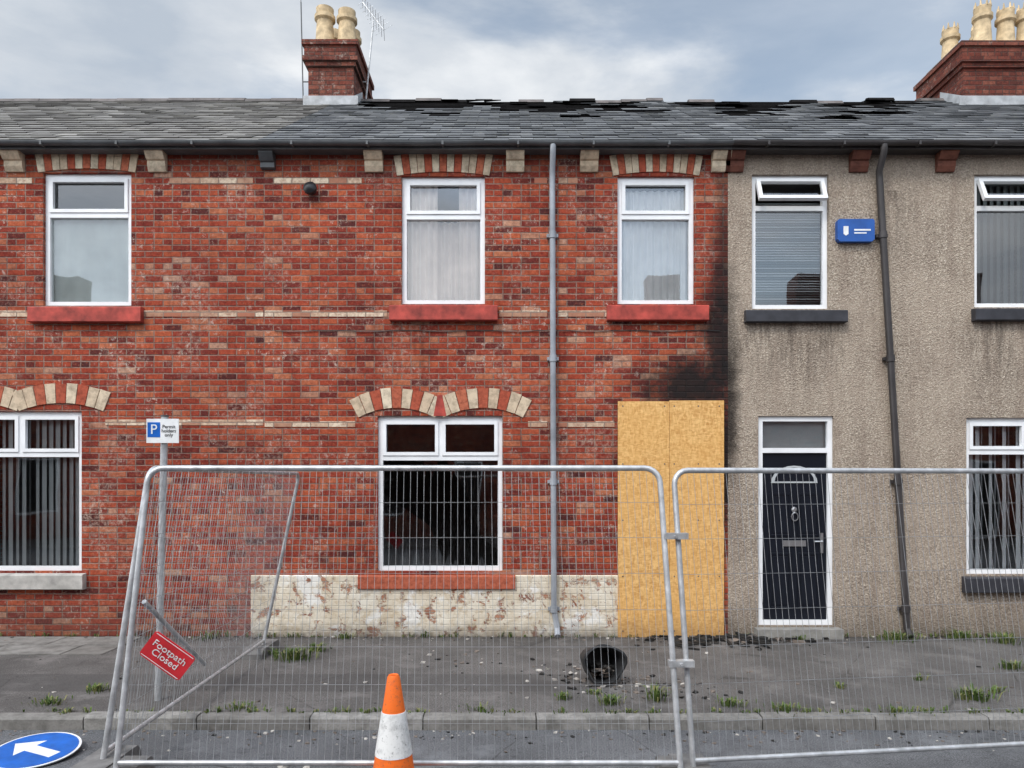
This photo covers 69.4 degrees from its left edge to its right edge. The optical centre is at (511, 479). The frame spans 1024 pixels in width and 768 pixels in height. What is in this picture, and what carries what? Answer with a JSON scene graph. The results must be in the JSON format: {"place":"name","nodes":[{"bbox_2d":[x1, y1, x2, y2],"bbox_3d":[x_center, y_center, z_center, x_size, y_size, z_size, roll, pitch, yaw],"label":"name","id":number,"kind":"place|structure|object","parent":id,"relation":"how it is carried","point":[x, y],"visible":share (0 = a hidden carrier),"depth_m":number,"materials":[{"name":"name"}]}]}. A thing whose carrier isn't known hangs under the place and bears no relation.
{"place":"outdoors","nodes":[
{"label":"outdoors","id":0,"kind":"place"},
{"bbox_2d":[0,637,1023,717],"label":"pavement","id":1,"kind":"structure","parent":0,"point":[21,681],"depth_m":7.22,"materials":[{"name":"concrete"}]},
{"bbox_2d":[0,636,141,654],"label":"paving flags","id":2,"kind":"object","parent":1,"relation":"on","point":[49,645],"visible":0.86,"depth_m":8.55,"materials":[{"name":"concrete"}]},
{"bbox_2d":[0,155,263,636],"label":"front wall","id":3,"kind":"structure","parent":1,"relation":"on","point":[197,246],"depth_m":9.06,"materials":[{"name":"red brick"}]},
{"bbox_2d":[0,412,81,570],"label":"window frame","id":4,"kind":"object","parent":3,"relation":"attached to","point":[21,419],"visible":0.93,"depth_m":9.10,"materials":[{"name":"white plastic"}]},
{"bbox_2d":[2,420,78,564],"bbox_3d":[-6.048,0.132,9.239,1.511,1.871,0.079,0,0,0],"label":"vertical blind","id":5,"kind":"object","parent":4,"relation":"attached to","point":[44,496],"visible":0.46,"depth_m":9.22,"materials":[{"name":"grey fabric"}]},
{"bbox_2d":[46,175,130,305],"bbox_3d":[-5.206,-2.951,9.131,1.074,1.623,0.088,0,0,0],"label":"window frame","id":6,"kind":"object","parent":3,"relation":"attached to","point":[52,213],"visible":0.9,"depth_m":9.11,"materials":[{"name":"white plastic"}]},
{"bbox_2d":[54,220,128,301],"bbox_3d":[-5.206,-2.748,9.200,1.058,1.188,0.012,0,0,0],"label":"curtain","id":7,"kind":"object","parent":6,"relation":"hanging from","point":[91,260],"visible":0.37,"depth_m":9.20,"materials":[{"name":"white fabric"}]},
{"bbox_2d":[0,140,259,154],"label":"gutter","id":8,"kind":"object","parent":3,"relation":"attached to","point":[182,147],"visible":0.99,"depth_m":8.89,"materials":[{"name":"black plastic"}]},
{"bbox_2d":[0,139,262,589],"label":"stone dressings","id":9,"kind":"structure","parent":3,"relation":"attached to","point":[36,395],"depth_m":9.04,"materials":[{"name":"stone"}]},
{"bbox_2d":[146,415,178,700],"bbox_3d":[-3.030,0.678,6.443,0.280,2.486,0.078,0,0,0],"label":"parking sign","id":10,"kind":"object","parent":1,"relation":"on","point":[163,431],"visible":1,"depth_m":6.42,"materials":[{"name":"metal"}]},
{"bbox_2d":[71,466,299,767],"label":"temporary fence panel","id":11,"kind":"object","parent":1,"relation":"on","point":[102,756],"visible":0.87,"depth_m":5.90,"materials":[{"name":"metal"}]},
{"bbox_2d":[251,575,617,636],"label":"painted plinth","id":12,"kind":"structure","parent":1,"relation":"on","point":[495,623],"depth_m":9.04,"materials":[{"name":"paint"}]},
{"bbox_2d":[264,155,727,633],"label":"front wall","id":13,"kind":"structure","parent":1,"relation":"on","point":[332,246],"depth_m":9.06,"materials":[{"name":"red brick"}]},
{"bbox_2d":[258,150,275,169],"bbox_3d":[-2.980,-3.938,8.980,0.170,0.280,0.180,0,0,0],"label":"party wall corbel","id":14,"kind":"object","parent":13,"relation":"attached to","point":[267,158],"visible":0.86,"depth_m":8.97,"materials":[{"name":"black stone"}]},
{"bbox_2d":[303,181,316,194],"bbox_3d":[-2.451,-3.542,8.985,0.160,0.165,0.150,0,0,0],"label":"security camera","id":15,"kind":"object","parent":13,"relation":"attached to","point":[309,187],"visible":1,"depth_m":8.93,"materials":[{"name":"black plastic"}]},
{"bbox_2d":[378,416,501,570],"bbox_3d":[-0.882,0.167,9.131,1.526,1.898,0.088,0,0,0],"label":"window frame","id":16,"kind":"object","parent":13,"relation":"attached to","point":[440,423],"visible":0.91,"depth_m":9.11,"materials":[{"name":"white plastic"}]},
{"bbox_2d":[402,178,484,303],"bbox_3d":[-0.843,-2.941,9.131,1.016,1.565,0.088,0,0,0],"label":"window frame","id":17,"kind":"object","parent":13,"relation":"attached to","point":[408,214],"visible":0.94,"depth_m":9.11,"materials":[{"name":"white plastic"}]},
{"bbox_2d":[408,187,479,299],"bbox_3d":[-0.843,-2.941,9.236,1.000,1.569,0.089,0,0,0],"label":"curtain","id":18,"kind":"object","parent":17,"relation":"hanging from","point":[444,261],"visible":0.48,"depth_m":9.23,"materials":[{"name":"white fabric"}]},
{"bbox_2d":[257,140,733,154],"bbox_3d":[-0.196,-4.016,8.925,5.686,0.071,0.270,0,0,0],"label":"gutter","id":19,"kind":"object","parent":13,"relation":"attached to","point":[439,147],"visible":1,"depth_m":8.89,"materials":[{"name":"black plastic"}]},
{"bbox_2d":[265,150,727,588],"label":"stone dressings","id":20,"kind":"structure","parent":13,"relation":"attached to","point":[373,161],"depth_m":9.04,"materials":[{"name":"stone"}]},
{"bbox_2d":[277,330,717,331],"bbox_3d":[-0.176,-1.823,9.042,5.452,0.032,0.020,0,0,0],"label":"wall cable","id":21,"kind":"object","parent":13,"relation":"attached to","point":[495,330],"depth_m":9.04,"materials":[{"name":"black plastic"}]},
{"bbox_2d":[546,143,560,637],"bbox_3d":[0.504,-1.052,8.933,0.162,5.917,0.255,0,0,0],"label":"downpipe","id":22,"kind":"object","parent":13,"relation":"attached to","point":[552,358],"visible":0.94,"depth_m":8.96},
{"bbox_2d":[618,178,692,303],"bbox_3d":[1.765,-2.941,9.131,0.937,1.565,0.088,0,0,0],"label":"window frame","id":23,"kind":"object","parent":13,"relation":"attached to","point":[685,215],"visible":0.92,"depth_m":9.11,"materials":[{"name":"white plastic"}]},
{"bbox_2d":[622,191,686,299],"bbox_3d":[1.765,-2.878,9.215,0.921,1.443,0.040,0,0,0],"label":"curtain","id":24,"kind":"object","parent":23,"relation":"hanging from","point":[654,260],"visible":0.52,"depth_m":9.21,"materials":[{"name":"white fabric"}]},
{"bbox_2d":[618,400,723,636],"bbox_3d":[1.941,0.505,9.039,1.294,2.951,0.039,0,0,0],"label":"plywood boarding","id":25,"kind":"object","parent":13,"relation":"attached to","point":[667,440],"visible":0.92,"depth_m":9.02,"materials":[{"name":"yellow wood"}]},
{"bbox_2d":[0,629,1023,716],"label":"weeds","id":26,"kind":"object","parent":1,"relation":"on","point":[968,693],"visible":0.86,"depth_m":6.45,"materials":[{"name":"green plant"}]},
{"bbox_2d":[580,644,627,684],"bbox_3d":[0.868,1.722,7.014,0.431,0.374,0.443,0,0,0],"label":"plastic tub","id":27,"kind":"object","parent":1,"relation":"on","point":[590,658],"visible":0.9,"depth_m":6.97,"materials":[{"name":"black plastic"}]},
{"bbox_2d":[728,155,1023,636],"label":"front wall","id":28,"kind":"structure","parent":1,"relation":"on","point":[955,367],"depth_m":9.06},
{"bbox_2d":[752,176,827,308],"bbox_3d":[3.412,-2.922,9.058,0.937,1.643,0.235,0,0,0],"label":"window frame","id":29,"kind":"object","parent":28,"relation":"attached to","point":[822,197],"visible":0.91,"depth_m":9.11,"materials":[{"name":"white plastic"}]},
{"bbox_2d":[755,204,819,304],"bbox_3d":[3.412,-2.799,9.213,0.881,1.302,0.025,0,0,0],"label":"venetian blind","id":30,"kind":"object","parent":29,"relation":"attached to","point":[787,258],"visible":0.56,"depth_m":9.21,"materials":[{"name":"grey plastic"}]},
{"bbox_2d":[758,416,831,624],"bbox_3d":[3.480,0.500,9.130,0.918,2.565,0.120,0,0,0],"label":"front door","id":31,"kind":"structure","parent":28,"relation":"attached to","point":[790,441],"depth_m":9.12,"materials":[{"name":"black paint"}]},
{"bbox_2d":[835,219,874,242],"bbox_3d":[4.186,-3.039,9.023,0.451,0.274,0.074,0,0,0],"label":"alarm box","id":32,"kind":"object","parent":28,"relation":"attached to","point":[854,230],"visible":1,"depth_m":8.99,"materials":[{"name":"blue plastic"}]},
{"bbox_2d":[725,139,1023,638],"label":"sills and corbels","id":33,"kind":"structure","parent":28,"relation":"attached to","point":[945,161],"depth_m":8.97,"materials":[{"name":"concrete"}]},
{"bbox_2d":[732,139,1023,154],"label":"gutter","id":34,"kind":"object","parent":28,"relation":"attached to","point":[895,147],"visible":1,"depth_m":8.89,"materials":[{"name":"black plastic"}]},
{"bbox_2d":[875,143,913,638],"bbox_3d":[4.636,-1.046,8.931,0.448,5.928,0.259,0,0,0],"label":"downpipe","id":35,"kind":"object","parent":28,"relation":"attached to","point":[882,236],"visible":0.91,"depth_m":8.96,"materials":[{"name":"grey plastic"}]},
{"bbox_2d":[966,418,1023,573],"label":"window frame","id":36,"kind":"object","parent":28,"relation":"attached to","point":[971,449],"visible":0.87,"depth_m":9.11,"materials":[{"name":"white plastic"}]},
{"bbox_2d":[969,426,1023,568],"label":"vertical blind","id":37,"kind":"object","parent":36,"relation":"attached to","point":[990,502],"visible":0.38,"depth_m":9.22,"materials":[{"name":"grey fabric"}]},
{"bbox_2d":[974,176,1023,306],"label":"window frame","id":38,"kind":"object","parent":28,"relation":"attached to","point":[980,181],"visible":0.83,"depth_m":9.10,"materials":[{"name":"white plastic"}]},
{"bbox_2d":[977,184,1023,302],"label":"vertical blind","id":39,"kind":"object","parent":38,"relation":"attached to","point":[1005,247],"visible":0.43,"depth_m":9.22,"materials":[{"name":"grey fabric"}]},
{"bbox_2d":[0,730,1023,767],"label":"road","id":40,"kind":"structure","parent":0,"point":[483,749],"depth_m":5.60,"materials":[{"name":"grey asphalt"}]},
{"bbox_2d":[0,732,82,767],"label":"keep left sign","id":41,"kind":"object","parent":40,"relation":"on","point":[39,750],"visible":1,"depth_m":5.41,"materials":[{"name":"blue metal"}]},
{"bbox_2d":[373,673,413,767],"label":"traffic cone","id":42,"kind":"object","parent":40,"relation":"on","point":[393,749],"visible":1,"depth_m":4.29,"materials":[{"name":"orange plastic"}]},
{"bbox_2d":[108,465,696,767],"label":"temporary fence panel","id":43,"kind":"object","parent":40,"relation":"on","point":[679,760],"visible":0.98,"depth_m":4.77,"materials":[{"name":"metal"}]},
{"bbox_2d":[140,631,194,679],"bbox_3d":[-2.172,1.109,4.660,0.339,0.320,0.054,0,0,-9],"label":"warning sign","id":44,"kind":"object","parent":43,"relation":"attached to","point":[168,656],"visible":1,"depth_m":4.66,"materials":[{"name":"red plastic"}]},
{"bbox_2d":[142,599,206,665],"bbox_3d":[-2.371,1.096,5.225,0.032,0.621,0.775,0,0,7],"label":"fence brace","id":45,"kind":"object","parent":43,"relation":"attached to","point":[187,646],"visible":0.95,"depth_m":5.19,"materials":[{"name":"metal"}]},
{"bbox_2d":[664,533,694,667],"bbox_3d":[1.080,0.770,4.803,0.160,0.840,0.265,0,0,0],"label":"fence clamp","id":46,"kind":"object","parent":43,"relation":"attached to","point":[683,663],"visible":0.98,"depth_m":4.71,"materials":[{"name":"metal"}]},
{"bbox_2d":[0,711,1023,729],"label":"kerb","id":47,"kind":"structure","parent":40,"relation":"on","point":[94,720],"depth_m":5.98,"materials":[{"name":"concrete"}]},
{"bbox_2d":[0,632,1023,767],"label":"debris","id":48,"kind":"object","parent":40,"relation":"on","point":[727,637],"visible":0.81,"depth_m":7.66,"materials":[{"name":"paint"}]},
{"bbox_2d":[668,468,1023,767],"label":"temporary fence panel","id":49,"kind":"object","parent":40,"relation":"on","point":[699,760],"visible":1,"depth_m":4.97,"materials":[{"name":"metal"}]},
{"bbox_2d":[0,0,1023,101],"label":"sky","id":50,"kind":"structure","parent":0,"point":[503,50],"materials":[{"name":"grey"}]},
{"label":"ground","id":51,"kind":"structure","parent":0,"visible":0},
{"bbox_2d":[0,183,123,564],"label":"side and back walls","id":52,"kind":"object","parent":51,"relation":"on","point":[89,195],"depth_m":12.66,"materials":[{"name":"grey brick"}]},
{"bbox_2d":[0,102,324,139],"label":"roof underlay","id":53,"kind":"object","parent":52,"relation":"on","point":[138,117],"visible":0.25,"depth_m":11.09,"materials":[{"name":"black"}]},
{"bbox_2d":[13,98,302,101],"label":"ridge tiles","id":54,"kind":"object","parent":53,"relation":"on","point":[161,99],"visible":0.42,"depth_m":12.94,"materials":[{"name":"grey tile"}]},
{"bbox_2d":[300,2,307,98],"bbox_3d":[-3.558,-7.780,12.960,0.316,2.400,0.024,0,0,0],"label":"radio mast","id":55,"kind":"object","parent":53,"relation":"on","point":[302,53],"visible":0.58,"depth_m":12.95,"materials":[{"name":"grey metal"}]},
{"bbox_2d":[0,101,329,139],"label":"slates","id":56,"kind":"object","parent":52,"relation":"on","point":[252,127],"visible":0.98,"depth_m":10.67,"materials":[{"name":"grey stone"}]},
{"bbox_2d":[301,39,373,105],"bbox_3d":[-3.040,-6.415,13.060,0.940,2.070,1.480,0,0,0],"label":"chimney stack","id":57,"kind":"object","parent":52,"relation":"on","point":[337,69],"visible":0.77,"depth_m":12.39,"materials":[{"name":"brick"}]},
{"bbox_2d":[314,4,361,45],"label":"chimney pots","id":58,"kind":"object","parent":57,"relation":"on","point":[326,20],"visible":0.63,"depth_m":12.68,"materials":[{"name":"ceramic"}]},
{"bbox_2d":[358,0,391,98],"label":"tv aerial","id":59,"kind":"object","parent":57,"relation":"attached to","point":[373,16],"visible":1,"depth_m":12.95,"materials":[{"name":"metal"}]},
{"bbox_2d":[384,187,684,564],"bbox_3d":[-0.196,-2.205,13.060,5.686,8.850,8.000,0,0,0],"label":"side and back walls","id":60,"kind":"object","parent":51,"relation":"on","point":[447,519],"depth_m":12.66,"materials":[{"name":"black brick"}]},
{"bbox_2d":[275,102,712,139],"bbox_3d":[-0.196,-5.347,13.068,5.686,2.635,8.384,0,0,0],"label":"roof underlay","id":61,"kind":"object","parent":60,"relation":"on","point":[555,107],"visible":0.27,"depth_m":12.02,"materials":[{"name":"black"}]},
{"bbox_2d":[357,99,664,115],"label":"charred slates","id":62,"kind":"object","parent":61,"relation":"on","point":[486,101],"visible":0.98,"depth_m":12.31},
{"bbox_2d":[258,99,732,139],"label":"slates","id":63,"kind":"object","parent":60,"relation":"on","point":[485,126],"visible":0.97,"depth_m":9.96,"materials":[{"name":"grey stone"}]},
{"bbox_2d":[361,98,662,102],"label":"ridge tiles","id":64,"kind":"object","parent":63,"relation":"on","point":[519,100],"visible":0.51,"depth_m":12.94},
{"bbox_2d":[755,183,1022,568],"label":"side and back walls","id":65,"kind":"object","parent":51,"relation":"on","point":[790,189],"depth_m":12.40,"materials":[{"name":"paint"}]},
{"bbox_2d":[666,101,1023,139],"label":"slates","id":66,"kind":"object","parent":65,"relation":"on","point":[943,129],"visible":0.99,"depth_m":10.24,"materials":[{"name":"grey stone"}]},
{"bbox_2d":[667,102,1023,139],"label":"roof underlay","id":67,"kind":"object","parent":65,"relation":"on","point":[754,107],"visible":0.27,"depth_m":11.83,"materials":[{"name":"black"}]},
{"bbox_2d":[685,99,916,117],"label":"charred slates","id":68,"kind":"object","parent":67,"relation":"on","point":[798,106],"visible":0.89,"depth_m":12.31,"materials":[{"name":"black stone"}]},
{"bbox_2d":[687,98,944,102],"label":"ridge tiles","id":69,"kind":"object","parent":67,"relation":"on","point":[918,100],"visible":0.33,"depth_m":12.94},
{"bbox_3d":[11.176,-2.205,13.060,5.686,8.850,8.000,0,0,0],"label":"side and back walls","id":70,"kind":"object","parent":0,"visible":0},
{"bbox_2d":[913,40,1023,106],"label":"chimney stack","id":71,"kind":"object","parent":70,"relation":"on","point":[983,73],"visible":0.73,"depth_m":12.41,"materials":[{"name":"brick"}]},
{"bbox_2d":[940,0,1023,58],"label":"chimney pots","id":72,"kind":"object","parent":71,"relation":"on","point":[1007,20],"visible":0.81,"depth_m":12.73,"materials":[{"name":"ceramic"}]}
]}

